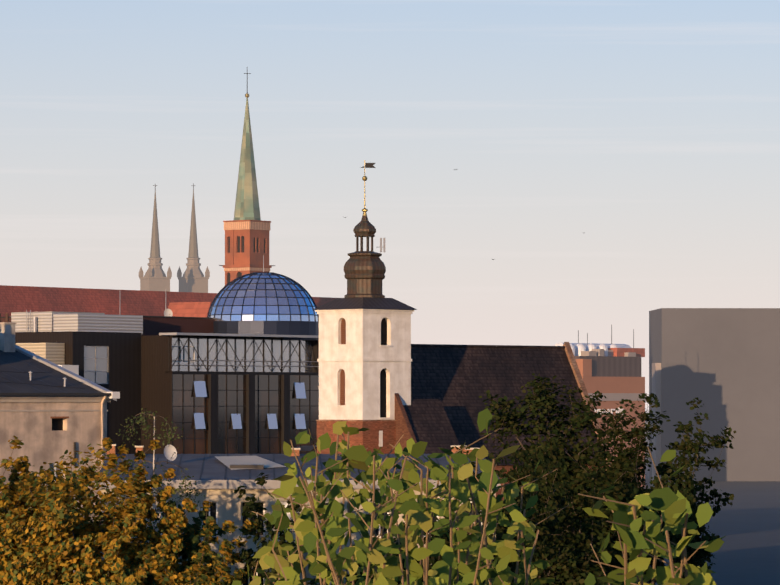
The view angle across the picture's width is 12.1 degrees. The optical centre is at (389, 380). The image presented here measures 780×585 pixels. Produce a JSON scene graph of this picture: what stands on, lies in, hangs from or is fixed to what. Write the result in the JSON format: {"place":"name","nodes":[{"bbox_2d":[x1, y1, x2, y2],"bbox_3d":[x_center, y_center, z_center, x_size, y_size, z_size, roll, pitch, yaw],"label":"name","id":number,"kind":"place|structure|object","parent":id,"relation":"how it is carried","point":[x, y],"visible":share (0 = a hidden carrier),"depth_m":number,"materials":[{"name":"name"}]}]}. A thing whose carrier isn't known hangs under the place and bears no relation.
{"place":"outdoors","nodes":[
{"label":"outdoors","id":0,"kind":"place"},
{"bbox_2d":[0,436,98,584],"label":"tree","id":1,"kind":"object","parent":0,"point":[7,500],"depth_m":148.86,"materials":[{"name":"plant"}]},
{"bbox_2d":[1,303,318,453],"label":"modern building","id":2,"kind":"structure","parent":0,"point":[202,385],"depth_m":332.90,"materials":[{"name":"black glass"}]},
{"bbox_2d":[207,255,318,339],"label":"glass dome","id":3,"kind":"structure","parent":2,"relation":"on","point":[290,327],"depth_m":342.63,"materials":[{"name":"blue glass"}]},
{"bbox_2d":[208,273,318,321],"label":"dome glazing","id":4,"kind":"structure","parent":3,"relation":"in","point":[260,298],"depth_m":342.97,"materials":[{"name":"blue glass"}]},
{"bbox_2d":[0,285,335,316],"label":"roof","id":5,"kind":"structure","parent":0,"point":[105,301],"depth_m":588.25,"materials":[{"name":"red tile"}]},
{"bbox_2d":[95,444,500,584],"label":"building","id":6,"kind":"structure","parent":0,"point":[219,479],"depth_m":165.34,"materials":[{"name":"grey concrete"}]},
{"bbox_2d":[0,0,779,405],"label":"sky","id":7,"kind":"structure","parent":0,"point":[616,162],"materials":[{"name":"blue"}]},
{"bbox_2d":[232,408,567,584],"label":"bush","id":8,"kind":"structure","parent":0,"point":[360,457],"depth_m":11.73,"materials":[{"name":"green plant"}]},
{"bbox_2d":[395,342,612,583],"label":"church nave","id":9,"kind":"structure","parent":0,"point":[450,384],"depth_m":312.82,"materials":[{"name":"tile"}]},
{"bbox_2d":[479,373,656,577],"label":"tree","id":10,"kind":"object","parent":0,"point":[586,419],"depth_m":233.21,"materials":[{"name":"green plant"}]},
{"bbox_2d":[554,325,646,486],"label":"block","id":11,"kind":"structure","parent":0,"point":[611,372],"depth_m":710.20,"materials":[{"name":"brick"}]},
{"bbox_2d":[578,447,724,584],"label":"bush","id":12,"kind":"object","parent":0,"point":[671,505],"depth_m":9.10,"materials":[{"name":"green plant"}]},
{"bbox_2d":[644,406,779,584],"bbox_3d":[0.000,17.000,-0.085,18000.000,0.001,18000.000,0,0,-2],"label":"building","id":13,"kind":"structure","parent":0,"point":[746,524],"depth_m":469.37,"materials":[{"name":"concrete"}]},
{"bbox_2d":[4,463,105,558],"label":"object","id":14,"kind":"object","parent":13,"relation":"on","point":[66,497],"visible":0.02,"depth_m":151.56,"materials":[{"name":"brown plant"}]},
{"bbox_2d":[0,453,141,584],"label":"tree leaves","id":15,"kind":"object","parent":14,"relation":"on","point":[5,550],"visible":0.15,"depth_m":150.90,"materials":[{"name":"plant"}]},
{"bbox_2d":[0,313,119,572],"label":"old tenement","id":16,"kind":"structure","parent":13,"relation":"on","point":[51,412],"depth_m":197.63,"materials":[{"name":"paint"}]},
{"bbox_2d":[1,444,232,584],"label":"basswood tree","id":17,"kind":"object","parent":13,"relation":"on","point":[72,530],"visible":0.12,"depth_m":145.57,"materials":[{"name":"brown plant"}]},
{"bbox_2d":[61,438,197,584],"bbox_3d":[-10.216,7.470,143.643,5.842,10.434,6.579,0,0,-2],"label":"tree","id":18,"kind":"object","parent":13,"relation":"on","point":[112,541],"visible":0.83,"depth_m":144.65,"materials":[{"name":"yellow plant"}]},
{"bbox_2d":[116,408,204,563],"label":"birch","id":19,"kind":"object","parent":13,"relation":"on","point":[168,439],"depth_m":157.53,"materials":[{"name":"green plant"}]},
{"bbox_2d":[139,183,209,292],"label":"twin church spires","id":20,"kind":"object","parent":13,"relation":"on","point":[191,279],"visible":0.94,"depth_m":1412.37,"materials":[{"name":"stone"}]},
{"bbox_2d":[135,501,256,584],"bbox_3d":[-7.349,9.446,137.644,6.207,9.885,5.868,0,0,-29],"label":"tree leaves","id":21,"kind":"object","parent":13,"relation":"on","point":[210,526],"visible":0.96,"depth_m":138.55,"materials":[{"name":"plant"}]},
{"bbox_2d":[179,519,218,569],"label":"tree","id":22,"kind":"object","parent":13,"relation":"on","point":[194,547],"visible":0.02,"depth_m":148.29,"materials":[{"name":"brown plant"}]},
{"bbox_2d":[132,500,230,574],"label":"tree","id":23,"kind":"object","parent":22,"relation":"attached to","point":[192,539],"visible":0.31,"depth_m":147.90,"materials":[{"name":"plant"}]},
{"bbox_2d":[219,73,274,284],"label":"church steeple","id":24,"kind":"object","parent":13,"relation":"on","point":[247,229],"depth_m":601.90,"materials":[{"name":"metal"}]},
{"bbox_2d":[241,485,320,576],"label":"tree","id":25,"kind":"object","parent":13,"relation":"on","point":[257,517],"visible":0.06,"depth_m":139.70,"materials":[{"name":"brown plant"}]},
{"bbox_2d":[221,473,326,584],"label":"tree leaves","id":26,"kind":"object","parent":25,"relation":"attached to","point":[259,527],"visible":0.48,"depth_m":139.20,"materials":[{"name":"green plant"}]},
{"bbox_2d":[313,160,416,453],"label":"church tower","id":27,"kind":"structure","parent":13,"relation":"on","point":[364,360],"depth_m":302.33,"materials":[{"name":"paint"}]},
{"bbox_2d":[330,444,571,584],"bbox_3d":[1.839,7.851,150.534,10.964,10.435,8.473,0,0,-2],"label":"tree leaves","id":28,"kind":"object","parent":13,"relation":"on","point":[556,486],"visible":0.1,"depth_m":149.30,"materials":[{"name":"green plant"}]},
{"bbox_2d":[502,455,563,533],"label":"tree branches","id":29,"kind":"object","parent":13,"relation":"on","point":[530,494],"depth_m":199.60,"materials":[{"name":"brown plant"}]},
{"bbox_2d":[496,438,578,567],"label":"tree leaves","id":30,"kind":"object","parent":29,"relation":"attached to","point":[529,464],"depth_m":199.51,"materials":[{"name":"green plant"}]},
{"bbox_2d":[535,445,623,583],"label":"tree branches","id":31,"kind":"object","parent":13,"relation":"on","point":[572,522],"visible":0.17,"depth_m":152.82,"materials":[{"name":"brown plant"}]},
{"bbox_2d":[510,437,688,584],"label":"tree leaves","id":32,"kind":"object","parent":31,"relation":"on","point":[577,559],"visible":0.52,"depth_m":152.40,"materials":[{"name":"green plant"}]},
{"bbox_2d":[575,393,735,584],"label":"tree","id":33,"kind":"object","parent":13,"relation":"on","point":[649,581],"visible":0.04,"depth_m":216.59,"materials":[{"name":"brown plant"}]},
{"bbox_2d":[649,308,779,480],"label":"building","id":34,"kind":"structure","parent":0,"point":[723,364],"depth_m":762.84,"materials":[{"name":"concrete"}]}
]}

